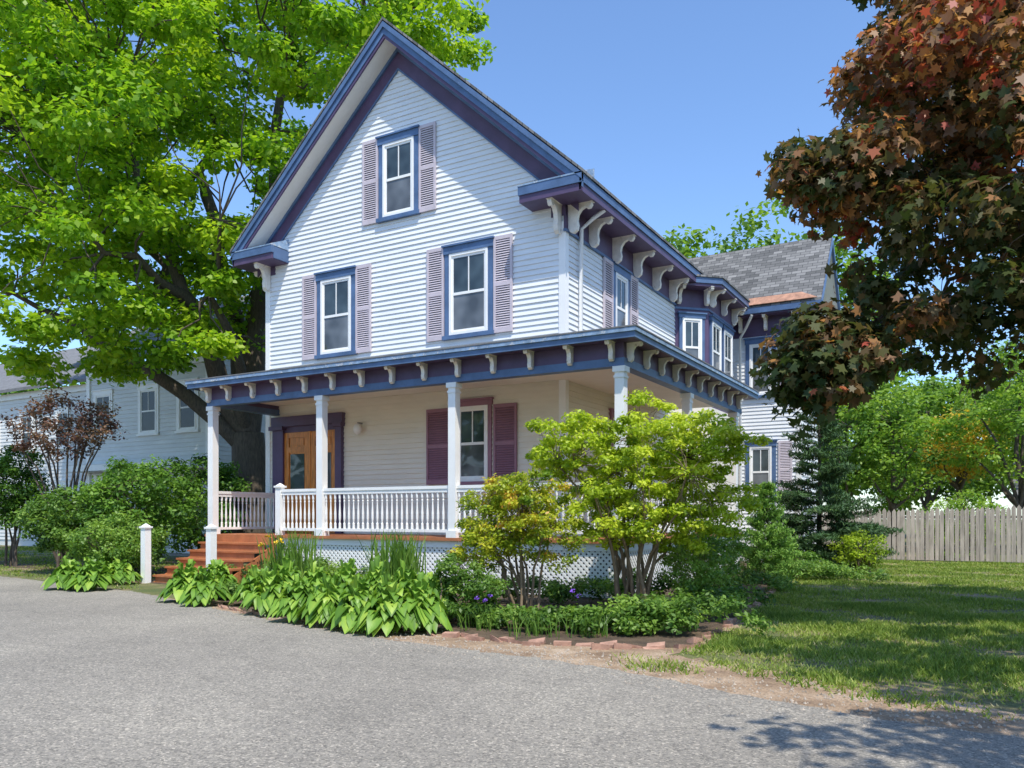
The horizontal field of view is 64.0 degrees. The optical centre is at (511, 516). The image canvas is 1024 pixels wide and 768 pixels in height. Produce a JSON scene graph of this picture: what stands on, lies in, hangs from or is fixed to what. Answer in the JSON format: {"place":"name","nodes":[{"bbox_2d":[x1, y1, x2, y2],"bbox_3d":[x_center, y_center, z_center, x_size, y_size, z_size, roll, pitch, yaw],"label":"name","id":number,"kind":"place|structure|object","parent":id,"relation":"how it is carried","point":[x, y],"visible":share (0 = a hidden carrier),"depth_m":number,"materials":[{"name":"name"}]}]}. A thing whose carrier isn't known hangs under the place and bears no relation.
{"place":"outdoors","nodes":[
{"label":"outdoors","id":0,"kind":"place"},
{"bbox_2d":[0,539,196,552],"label":"walls","id":1,"kind":"structure","parent":0,"point":[24,543],"depth_m":40.35,"materials":[{"name":"paint"}]},
{"bbox_2d":[0,377,199,523],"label":"neighbor window trim","id":2,"kind":"structure","parent":1,"relation":"attached to","point":[110,391],"depth_m":33.60,"materials":[{"name":"white paint"}]},
{"bbox_2d":[0,353,207,488],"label":"trim","id":3,"kind":"structure","parent":1,"relation":"attached to","point":[86,387],"depth_m":35.38,"materials":[{"name":"white paint"}]},
{"bbox_2d":[21,384,195,510],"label":"white window frames","id":4,"kind":"structure","parent":1,"relation":"attached to","point":[148,410],"depth_m":33.59,"materials":[{"name":"paint"}]},
{"bbox_2d":[23,408,193,508],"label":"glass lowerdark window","id":5,"kind":"structure","parent":1,"relation":"attached to","point":[187,419],"depth_m":33.28,"materials":[{"name":"grey glass"}]},
{"bbox_2d":[0,356,265,545],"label":"clapboards","id":6,"kind":"object","parent":1,"relation":"attached to","point":[166,443],"visible":0.2,"depth_m":34.04,"materials":[{"name":"paint"}]},
{"bbox_2d":[0,295,265,392],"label":"roof","id":7,"kind":"structure","parent":1,"relation":"on","point":[11,383],"depth_m":40.39,"materials":[{"name":"grey"}]},
{"bbox_2d":[23,389,193,501],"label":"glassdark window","id":8,"kind":"structure","parent":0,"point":[100,400],"depth_m":33.57,"materials":[{"name":"grey glass"}]},
{"bbox_2d":[233,27,583,267],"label":"rake fascia","id":9,"kind":"structure","parent":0,"point":[488,110],"depth_m":18.43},
{"bbox_2d":[231,21,582,257],"bbox_3d":[-2.932,-9.004,18.720,10.000,4.630,0.090,0,0,30],"label":"rake crown","id":10,"kind":"object","parent":9,"relation":"attached to","point":[525,132],"visible":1,"depth_m":18.61},
{"bbox_2d":[236,191,592,271],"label":"return soffit","id":11,"kind":"structure","parent":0,"point":[564,199],"depth_m":16.99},
{"bbox_2d":[231,173,700,282],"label":"eave fascia","id":12,"kind":"structure","parent":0,"point":[609,200],"depth_m":18.67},
{"bbox_2d":[184,324,758,392],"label":"porch roof","id":13,"kind":"structure","parent":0,"point":[644,329],"depth_m":15.81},
{"bbox_2d":[187,330,757,399],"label":"porch fascia","id":14,"kind":"structure","parent":13,"relation":"attached to","point":[621,335],"depth_m":15.87,"materials":[{"name":"blue wood"}]},
{"bbox_2d":[185,326,758,394],"bbox_3d":[-0.680,-3.143,20.142,11.280,0.065,8.530,0,0,30],"label":"porch crown","id":15,"kind":"object","parent":14,"relation":"attached to","point":[639,330],"visible":0.76,"depth_m":15.82},
{"bbox_2d":[195,337,753,399],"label":"porch eave soffit","id":16,"kind":"structure","parent":13,"relation":"attached to","point":[646,347],"depth_m":16.04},
{"bbox_2d":[270,380,674,535],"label":"porch clapboards","id":17,"kind":"object","parent":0,"point":[386,447],"visible":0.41,"depth_m":19.10,"materials":[{"name":"white wood"}]},
{"bbox_2d":[254,200,693,281],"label":"eave soffit","id":18,"kind":"structure","parent":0,"point":[615,228],"depth_m":19.45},
{"bbox_2d":[261,369,712,409],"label":"porch ceiling","id":19,"kind":"structure","parent":0,"point":[603,380],"depth_m":18.06,"materials":[{"name":"wood"}]},
{"bbox_2d":[0,576,1023,767],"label":"asphalt driveway","id":20,"kind":"structure","parent":0,"point":[103,678],"depth_m":6.11,"materials":[{"name":"grey asphalt"}]},
{"bbox_2d":[0,519,1023,720],"bbox_3d":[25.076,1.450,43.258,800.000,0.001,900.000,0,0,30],"label":"ground","id":21,"kind":"structure","parent":0,"point":[156,589],"depth_m":9.66,"materials":[{"name":"green plant"}]},
{"bbox_2d":[40,555,81,590],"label":"hosta plant","id":22,"kind":"object","parent":21,"relation":"on","point":[64,572],"visible":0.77,"depth_m":16.10,"materials":[{"name":"green plant"}]},
{"bbox_2d":[12,484,111,559],"bbox_3d":[-11.322,0.310,20.994,2.530,2.316,2.986,0,0,-34],"label":"lilac shrub","id":23,"kind":"object","parent":21,"relation":"on","point":[50,521],"visible":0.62,"depth_m":20.34,"materials":[{"name":"green plant"}]},
{"bbox_2d":[0,557,181,575],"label":"garden mulch","id":24,"kind":"object","parent":21,"relation":"on","point":[153,572],"visible":0.17,"depth_m":24.68,"materials":[{"name":"brown soil"}]},
{"bbox_2d":[0,443,52,565],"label":"juniper shrub","id":25,"kind":"object","parent":24,"relation":"on","point":[14,501],"visible":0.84,"depth_m":23.76,"materials":[{"name":"green plant"}]},
{"bbox_2d":[0,384,128,567],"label":"plum tree","id":26,"kind":"object","parent":24,"relation":"on","point":[83,421],"visible":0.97,"depth_m":22.77,"materials":[{"name":"brown plant"}]},
{"bbox_2d":[60,454,207,572],"bbox_3d":[-9.629,-0.055,20.931,3.667,3.052,3.241,0,0,30],"label":"lilac shrub","id":27,"kind":"object","parent":24,"relation":"on","point":[109,490],"visible":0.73,"depth_m":20.34,"materials":[{"name":"green plant"}]},
{"bbox_2d":[151,453,251,552],"bbox_3d":[-9.372,-0.263,24.996,2.643,3.464,3.514,0,0,30],"label":"lilac shrub","id":28,"kind":"object","parent":24,"relation":"on","point":[226,481],"visible":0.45,"depth_m":24.86,"materials":[{"name":"green plant"}]},
{"bbox_2d":[65,556,122,591],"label":"hosta plant","id":29,"kind":"object","parent":21,"relation":"on","point":[91,575],"visible":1,"depth_m":15.87,"materials":[{"name":"green plant"}]},
{"bbox_2d":[58,510,170,573],"bbox_3d":[-9.197,0.655,19.045,2.925,1.644,2.177,0,0,30],"label":"rose shrub","id":30,"kind":"object","parent":21,"relation":"on","point":[87,543],"visible":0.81,"depth_m":18.58,"materials":[{"name":"green plant"}]},
{"bbox_2d":[107,557,141,583],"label":"hosta plant","id":31,"kind":"object","parent":21,"relation":"on","point":[122,571],"visible":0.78,"depth_m":17.47,"materials":[{"name":"green plant"}]},
{"bbox_2d":[153,537,274,582],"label":"porch steps","id":32,"kind":"structure","parent":21,"relation":"on","point":[230,550],"depth_m":18.20,"materials":[{"name":"brown wood"}]},
{"bbox_2d":[0,0,496,559],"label":"maple tree","id":33,"kind":"object","parent":21,"relation":"on","point":[110,106],"visible":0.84,"depth_m":23.73,"materials":[{"name":"green plant"}]},
{"bbox_2d":[139,365,738,582],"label":"porch columns","id":34,"kind":"structure","parent":21,"relation":"on","point":[620,376],"depth_m":17.64,"materials":[{"name":"white wood"}]},
{"bbox_2d":[207,357,741,415],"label":"porch beam","id":35,"kind":"structure","parent":34,"relation":"on","point":[636,369],"depth_m":16.43,"materials":[{"name":"blue wood"}]},
{"bbox_2d":[212,342,735,409],"bbox_3d":[-0.684,-2.885,20.156,10.560,0.270,7.810,0,0,30],"label":"porch frieze","id":36,"kind":"object","parent":35,"relation":"attached to","point":[580,354],"visible":0.59,"depth_m":16.12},
{"bbox_2d":[200,197,795,408],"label":"scroll brackets","id":37,"kind":"object","parent":36,"relation":"attached to","point":[675,287],"visible":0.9,"depth_m":17.92,"materials":[{"name":"paint"}]},
{"bbox_2d":[231,174,581,266],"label":"return fascia","id":38,"kind":"structure","parent":37,"relation":"on","point":[280,254],"depth_m":16.85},
{"bbox_2d":[247,39,396,247],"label":"rake soffit","id":39,"kind":"structure","parent":38,"relation":"on","point":[360,89],"depth_m":19.98,"materials":[{"name":"white wood"}]},
{"bbox_2d":[137,561,769,646],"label":"garden bed mulch","id":40,"kind":"object","parent":21,"relation":"on","point":[671,639],"visible":0.17,"depth_m":10.28,"materials":[{"name":"brown soil"}]},
{"bbox_2d":[156,559,217,602],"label":"hosta plant","id":41,"kind":"object","parent":40,"relation":"on","point":[179,582],"visible":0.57,"depth_m":13.72,"materials":[{"name":"green plant"}]},
{"bbox_2d":[178,566,231,606],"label":"hosta plant","id":42,"kind":"object","parent":40,"relation":"on","point":[204,587],"visible":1,"depth_m":13.18,"materials":[{"name":"green plant"}]},
{"bbox_2d":[229,564,262,603],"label":"hosta plant","id":43,"kind":"object","parent":40,"relation":"on","point":[245,586],"visible":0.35,"depth_m":13.24,"materials":[{"name":"green plant"}]},
{"bbox_2d":[239,562,287,615],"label":"hosta plant","id":44,"kind":"object","parent":40,"relation":"on","point":[263,595],"visible":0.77,"depth_m":11.94,"materials":[{"name":"green plant"}]},
{"bbox_2d":[266,571,314,623],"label":"hosta plant","id":45,"kind":"object","parent":40,"relation":"on","point":[297,592],"visible":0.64,"depth_m":11.13,"materials":[{"name":"green plant"}]},
{"bbox_2d":[256,527,432,581],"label":"iris plants","id":46,"kind":"object","parent":40,"relation":"on","point":[397,552],"visible":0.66,"depth_m":14.68,"materials":[{"name":"green plant"}]},
{"bbox_2d":[331,558,362,589],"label":"hosta plant","id":47,"kind":"object","parent":40,"relation":"on","point":[347,570],"visible":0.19,"depth_m":12.01,"materials":[{"name":"green plant"}]},
{"bbox_2d":[363,555,391,591],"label":"hosta plant","id":48,"kind":"object","parent":40,"relation":"on","point":[376,573],"visible":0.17,"depth_m":11.69,"materials":[{"name":"green plant"}]},
{"bbox_2d":[351,567,423,636],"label":"hosta plant","id":49,"kind":"object","parent":40,"relation":"on","point":[381,607],"visible":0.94,"depth_m":9.95,"materials":[{"name":"green plant"}]},
{"bbox_2d":[389,571,452,634],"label":"hosta plant","id":50,"kind":"object","parent":40,"relation":"on","point":[425,605],"visible":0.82,"depth_m":10.11,"materials":[{"name":"green plant"}]},
{"bbox_2d":[236,575,619,639],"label":"daylily plants","id":51,"kind":"object","parent":40,"relation":"on","point":[479,626],"visible":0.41,"depth_m":9.94,"materials":[{"name":"green plant"}]},
{"bbox_2d":[432,551,507,621],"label":"garden shrub","id":52,"kind":"object","parent":40,"relation":"on","point":[471,589],"visible":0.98,"depth_m":11.01,"materials":[{"name":"green plant"}]},
{"bbox_2d":[275,537,738,598],"bbox_3d":[-0.698,0.950,20.181,10.550,0.960,7.780,0,0,30],"label":"porch skirt","id":53,"kind":"object","parent":40,"relation":"on","point":[439,544],"visible":0.08,"depth_m":16.05,"materials":[{"name":"white paint"}]},
{"bbox_2d":[205,532,714,543],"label":"porch floor","id":54,"kind":"structure","parent":53,"relation":"on","point":[368,536],"depth_m":17.60,"materials":[{"name":"brown wood"}]},
{"bbox_2d":[221,490,732,530],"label":"balusters","id":55,"kind":"object","parent":54,"relation":"on","point":[367,514],"visible":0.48,"depth_m":17.26,"materials":[{"name":"white paint"}]},
{"bbox_2d":[219,482,733,533],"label":"railings","id":56,"kind":"object","parent":55,"relation":"attached to","point":[409,489],"visible":0.49,"depth_m":17.09,"materials":[{"name":"white paint"}]},
{"bbox_2d":[290,542,735,593],"bbox_3d":[0.374,0.995,19.589,8.063,0.810,7.793,0,0,30],"label":"lattice skirt","id":57,"kind":"object","parent":53,"relation":"attached to","point":[633,557],"visible":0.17,"depth_m":15.25,"materials":[{"name":"white paint"}]},
{"bbox_2d":[446,467,589,608],"bbox_3d":[0.094,0.375,11.634,2.042,2.170,1.492,0,0,0],"label":"rusty azalea shrub","id":58,"kind":"object","parent":40,"relation":"on","point":[527,507],"visible":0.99,"depth_m":11.47,"materials":[{"name":"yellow plant"}]},
{"bbox_2d":[216,555,892,636],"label":"perennial plants","id":59,"kind":"object","parent":40,"relation":"on","point":[656,613],"visible":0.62,"depth_m":10.59,"materials":[{"name":"green plant"}]},
{"bbox_2d":[524,387,772,604],"bbox_3d":[2.012,-0.250,12.380,3.666,3.435,2.221,0,0,0],"label":"azalea shrub","id":60,"kind":"object","parent":40,"relation":"on","point":[683,468],"visible":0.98,"depth_m":12.01,"materials":[{"name":"green plant"}]},
{"bbox_2d":[658,517,753,596],"bbox_3d":[3.084,0.705,13.132,1.435,1.521,2.666,0,0,30],"label":"weigela shrub","id":61,"kind":"object","parent":40,"relation":"on","point":[709,571],"visible":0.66,"depth_m":12.52,"materials":[{"name":"green plant"}]},
{"bbox_2d":[730,481,807,584],"bbox_3d":[5.566,0.365,17.826,1.709,2.347,1.799,0,0,30],"label":"dwarf spruce","id":62,"kind":"object","parent":40,"relation":"on","point":[779,558],"visible":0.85,"depth_m":17.59,"materials":[{"name":"green plant"}]},
{"bbox_2d":[206,587,776,649],"bbox_3d":[1.192,1.451,12.163,11.205,0.177,6.506,0,0,-18],"label":"brick edging","id":63,"kind":"object","parent":21,"relation":"on","point":[614,644],"visible":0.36,"depth_m":9.39,"materials":[{"name":"red brick"}]},
{"bbox_2d":[303,545,685,592],"bbox_3d":[0.304,1.030,19.716,7.950,0.840,7.580,0,0,30],"label":"crawlspace","id":64,"kind":"object","parent":21,"relation":"on","point":[586,566],"depth_m":15.32,"materials":[{"name":"white wood"}]},
{"bbox_2d":[0,191,1023,520],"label":"distant trees","id":65,"kind":"object","parent":21,"relation":"on","point":[986,489],"depth_m":51.90,"materials":[{"name":"green plant"}]},
{"bbox_2d":[162,592,1023,736],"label":"dirt verge","id":66,"kind":"structure","parent":21,"relation":"on","point":[1012,727],"depth_m":7.14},
{"bbox_2d":[290,573,347,627],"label":"hosta plant","id":67,"kind":"object","parent":66,"relation":"on","point":[321,604],"visible":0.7,"depth_m":10.72,"materials":[{"name":"green plant"}]},
{"bbox_2d":[323,574,376,633],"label":"hosta plant","id":68,"kind":"object","parent":66,"relation":"on","point":[357,596],"visible":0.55,"depth_m":10.29,"materials":[{"name":"green plant"}]},
{"bbox_2d":[213,606,1022,764],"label":"dirt pebbles","id":69,"kind":"object","parent":66,"relation":"on","point":[833,705],"visible":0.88,"depth_m":6.90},
{"bbox_2d":[749,409,904,569],"bbox_3d":[8.403,-0.864,22.370,4.002,5.397,3.534,0,0,9],"label":"spruce tree","id":70,"kind":"object","parent":21,"relation":"on","point":[831,473],"visible":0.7,"depth_m":21.99,"materials":[{"name":"green plant"}]},
{"bbox_2d":[817,391,901,522],"bbox_3d":[13.957,-1.916,33.845,4.183,6.770,4.663,0,0,30],"label":"ash tree","id":71,"kind":"object","parent":21,"relation":"on","point":[846,429],"visible":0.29,"depth_m":33.18,"materials":[{"name":"green plant"}]},
{"bbox_2d":[827,528,892,572],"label":"spirea shrub","id":72,"kind":"object","parent":21,"relation":"on","point":[853,552],"visible":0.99,"depth_m":20.38,"materials":[{"name":"green plant"}]},
{"bbox_2d":[748,0,1023,442],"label":"copper maple tree","id":73,"kind":"object","parent":21,"relation":"on","point":[958,65],"visible":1,"depth_m":9.53,"materials":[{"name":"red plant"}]},
{"bbox_2d":[842,383,957,552],"bbox_3d":[15.485,-1.896,33.044,4.495,6.747,4.807,0,0,30],"label":"birch tree","id":74,"kind":"object","parent":21,"relation":"on","point":[903,469],"visible":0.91,"depth_m":32.34,"materials":[{"name":"green plant"}]},
{"bbox_2d":[822,505,1023,562],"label":"picket fence","id":75,"kind":"object","parent":21,"relation":"on","point":[990,548],"visible":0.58,"depth_m":26.29,"materials":[{"name":"brown wood"}]},
{"bbox_2d":[873,379,982,544],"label":"ash tree","id":76,"kind":"object","parent":21,"relation":"on","point":[945,393],"visible":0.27,"depth_m":41.35,"materials":[{"name":"green plant"}]},
{"bbox_2d":[910,404,1009,543],"bbox_3d":[19.087,-1.634,35.122,4.127,6.176,3.480,0,0,30],"label":"golden tree","id":77,"kind":"object","parent":21,"relation":"on","point":[959,482],"visible":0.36,"depth_m":34.83,"materials":[{"name":"green plant"}]},
{"bbox_2d":[915,489,1016,559],"bbox_3d":[15.189,0.254,27.482,3.037,2.438,1.736,0,0,30],"label":"shrub","id":78,"kind":"object","parent":21,"relation":"on","point":[961,499],"visible":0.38,"depth_m":27.36,"materials":[{"name":"green plant"}]},
{"bbox_2d":[927,344,1023,554],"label":"birch tree","id":79,"kind":"object","parent":21,"relation":"on","point":[1001,425],"visible":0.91,"depth_m":31.63,"materials":[{"name":"green plant"}]},
{"bbox_2d":[966,334,1023,462],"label":"elm tree","id":80,"kind":"object","parent":21,"relation":"on","point":[1004,359],"visible":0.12,"depth_m":37.08,"materials":[{"name":"green plant"}]},
{"bbox_3d":[2.089,-4.700,24.860,11.160,12.300,14.490,0,0,30],"label":"wall","id":81,"kind":"object","parent":21,"relation":"on","visible":0},
{"bbox_2d":[268,412,344,532],"bbox_3d":[-5.179,-1.070,20.577,2.440,2.960,0.190,0,0,30],"label":"door surround","id":82,"kind":"object","parent":81,"relation":"attached to","point":[280,427],"visible":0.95,"depth_m":20.61,"materials":[{"name":"wood"}]},
{"bbox_2d":[284,429,334,532],"bbox_3d":[-5.060,-0.870,20.583,1.760,2.560,0.060,0,0,30],"label":"double door","id":83,"kind":"structure","parent":82,"relation":"attached to","point":[297,449],"depth_m":20.61,"materials":[{"name":"brown wood"}]},
{"bbox_2d":[290,452,330,488],"bbox_3d":[-5.064,-1.100,20.575,1.380,0.980,0.008,0,0,30],"label":"door glass","id":84,"kind":"object","parent":83,"relation":"attached to","point":[296,471],"visible":0.43,"depth_m":20.78,"materials":[{"name":"glass"}]},
{"bbox_2d":[288,64,542,233],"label":"gable clapboards","id":85,"kind":"object","parent":81,"relation":"attached to","point":[468,158],"visible":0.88,"depth_m":19.01,"materials":[{"name":"paint"}]},
{"bbox_2d":[270,176,563,369],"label":"front clapboards","id":86,"kind":"object","parent":81,"relation":"attached to","point":[394,253],"visible":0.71,"depth_m":18.99,"materials":[{"name":"paint"}]},
{"bbox_2d":[257,52,578,276],"bbox_3d":[-2.655,-8.595,19.198,9.300,4.585,0.045,0,0,30],"label":"rake frieze","id":87,"kind":"object","parent":81,"relation":"attached to","point":[490,131],"visible":0.86,"depth_m":18.81,"materials":[{"name":"purple paint"}]},
{"bbox_2d":[281,68,539,240],"bbox_3d":[-2.666,-8.550,19.178,8.600,3.920,0.030,0,0,30],"label":"rake frieze bead","id":88,"kind":"object","parent":87,"relation":"attached to","point":[359,126],"visible":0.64,"depth_m":19.39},
{"bbox_2d":[266,48,560,243],"bbox_3d":[-2.666,-8.819,19.178,9.400,4.320,0.090,0,0,30],"label":"rake bed mould","id":89,"kind":"object","parent":87,"relation":"attached to","point":[357,109],"visible":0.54,"depth_m":19.45,"materials":[{"name":"blue wood"}]},
{"bbox_2d":[230,17,705,274],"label":"roof shingles","id":90,"kind":"object","parent":81,"relation":"on","point":[539,137],"visible":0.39,"depth_m":18.62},
{"bbox_2d":[266,221,801,556],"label":"corner boards","id":91,"kind":"object","parent":81,"relation":"attached to","point":[563,306],"visible":0.25,"depth_m":17.07,"materials":[{"name":"white paint"}]},
{"bbox_2d":[460,397,629,484],"bbox_3d":[0.904,-1.610,18.808,4.618,2.000,0.929,0,0,-21],"label":"maroon window trim","id":92,"kind":"structure","parent":81,"relation":"attached to","point":[488,401],"depth_m":17.93,"materials":[{"name":"paint"}]},
{"bbox_2d":[426,402,516,484],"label":"maroon shutters","id":93,"kind":"object","parent":92,"relation":"attached to","point":[433,447],"visible":0.81,"depth_m":17.84,"materials":[{"name":"paint"}]},
{"bbox_2d":[320,136,771,495],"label":"white window frames","id":94,"kind":"structure","parent":81,"relation":"attached to","point":[452,257],"depth_m":19.37,"materials":[{"name":"paint"}]},
{"bbox_2d":[314,124,777,495],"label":"blue window trim","id":95,"kind":"structure","parent":81,"relation":"attached to","point":[483,242],"depth_m":19.43,"materials":[{"name":"paint"}]},
{"bbox_2d":[325,142,767,493],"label":"window glass","id":96,"kind":"object","parent":81,"relation":"attached to","point":[476,271],"visible":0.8,"depth_m":19.22,"materials":[{"name":"glass"}]},
{"bbox_2d":[302,121,791,490],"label":"mauve shutters","id":97,"kind":"object","parent":81,"relation":"attached to","point":[784,474],"visible":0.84,"depth_m":18.90,"materials":[{"name":"paint"}]},
{"bbox_2d":[564,204,675,302],"bbox_3d":[0.981,-6.230,25.470,8.740,0.520,14.545,0,0,30],"label":"eave frieze","id":98,"kind":"object","parent":81,"relation":"attached to","point":[604,246],"visible":0.25,"depth_m":19.64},
{"bbox_2d":[579,210,752,528],"bbox_3d":[4.690,-3.044,21.882,0.675,6.989,10.905,0,0,33],"label":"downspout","id":99,"kind":"object","parent":98,"relation":"attached to","point":[590,220],"visible":0.79,"depth_m":17.49,"materials":[{"name":"white paint"}]},
{"bbox_2d":[569,235,674,344],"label":"side clapboards","id":100,"kind":"object","parent":81,"relation":"attached to","point":[656,314],"visible":0.31,"depth_m":18.38,"materials":[{"name":"paint"}]},
{"bbox_2d":[688,237,831,308],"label":"wing roof shingles","id":101,"kind":"object","parent":81,"relation":"attached to","point":[784,268],"visible":0.21,"depth_m":26.70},
{"bbox_2d":[749,292,816,305],"bbox_3d":[8.410,-6.817,25.524,2.150,0.285,0.240,0,0,30],"label":"copper flashing","id":102,"kind":"object","parent":101,"relation":"attached to","point":[778,298],"visible":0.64,"depth_m":25.53,"materials":[{"name":"orange metal"}]},
{"bbox_2d":[0,0,1023,518],"label":"sky","id":103,"kind":"structure","parent":0,"point":[675,107],"materials":[{"name":"blue"}]},
{"bbox_2d":[674,289,731,413],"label":"bay walls","id":104,"kind":"structure","parent":0,"point":[693,298],"depth_m":23.23,"materials":[{"name":"wood"}]},
{"bbox_2d":[680,282,747,311],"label":"bay soffit","id":105,"kind":"structure","parent":104,"relation":"attached to","point":[737,304],"depth_m":23.20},
{"bbox_2d":[733,334,817,545],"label":"wing clapboards","id":106,"kind":"object","parent":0,"point":[757,416],"visible":0.12,"depth_m":26.37,"materials":[{"name":"white wood"}]},
{"bbox_2d":[733,313,801,338],"bbox_3d":[8.719,-6.125,27.628,2.575,0.650,3.050,0,0,30],"label":"wing frieze","id":107,"kind":"object","parent":106,"relation":"attached to","point":[755,328],"visible":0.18,"depth_m":26.31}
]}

